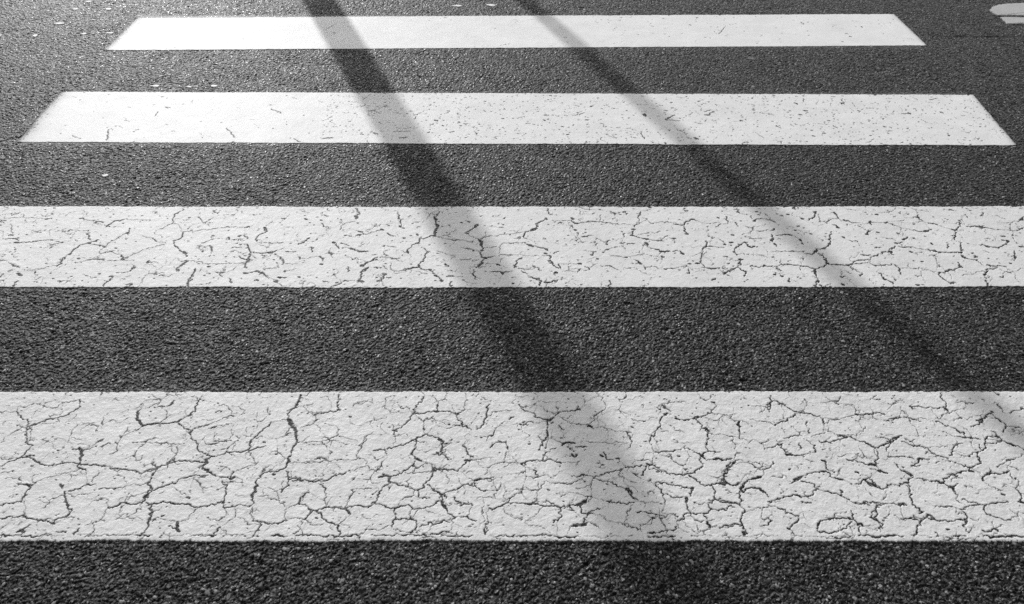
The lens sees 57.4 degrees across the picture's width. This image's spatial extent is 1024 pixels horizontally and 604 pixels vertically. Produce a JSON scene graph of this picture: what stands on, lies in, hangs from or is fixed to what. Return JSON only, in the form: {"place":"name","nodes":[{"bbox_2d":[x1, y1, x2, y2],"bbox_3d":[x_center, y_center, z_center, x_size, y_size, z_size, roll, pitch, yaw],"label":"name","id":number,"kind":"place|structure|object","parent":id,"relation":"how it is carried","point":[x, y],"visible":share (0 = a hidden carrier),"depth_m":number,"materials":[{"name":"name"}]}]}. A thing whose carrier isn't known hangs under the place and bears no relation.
{"place":"outdoors","nodes":[
{"label":"outdoors","id":0,"kind":"place"},
{"bbox_2d":[0,0,1023,603],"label":"road","id":1,"kind":"structure","parent":0,"point":[292,340],"depth_m":2.88,"materials":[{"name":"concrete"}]},
{"bbox_2d":[0,391,1023,544],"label":"crosswalk stripe","id":2,"kind":"object","parent":1,"relation":"on","point":[98,416],"visible":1,"depth_m":2.33,"materials":[{"name":"paint"}]},
{"bbox_2d":[0,206,1023,288],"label":"crosswalk stripe","id":3,"kind":"object","parent":1,"relation":"on","point":[154,239],"visible":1,"depth_m":3.14,"materials":[{"name":"paint"}]},
{"bbox_2d":[103,14,926,50],"bbox_3d":[0.020,-1.383,4.783,4.053,0.004,0.475,0,36,0],"label":"crosswalk stripe","id":4,"kind":"object","parent":1,"relation":"on","point":[372,32],"visible":1,"depth_m":4.77,"materials":[{"name":"paint"}]},
{"bbox_2d":[17,92,1016,145],"bbox_3d":[0.012,-0.782,3.963,4.060,0.004,0.540,0,36,0],"label":"crosswalk stripe","id":5,"kind":"object","parent":1,"relation":"on","point":[99,117],"visible":1,"depth_m":3.94,"materials":[{"name":"paint"}]},
{"bbox_2d":[990,3,1023,23],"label":"painted symbol","id":6,"kind":"object","parent":1,"relation":"on","point":[1014,9],"visible":1,"depth_m":4.99,"materials":[{"name":"paint"}]},
{"bbox_2d":[933,35,1016,36],"bbox_3d":[2.778,-1.330,4.701,1.317,0.001,0.026,1,36,2],"label":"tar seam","id":7,"kind":"object","parent":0,"point":[973,36],"visible":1,"depth_m":4.71,"materials":[{"name":"black asphalt"}]}
]}

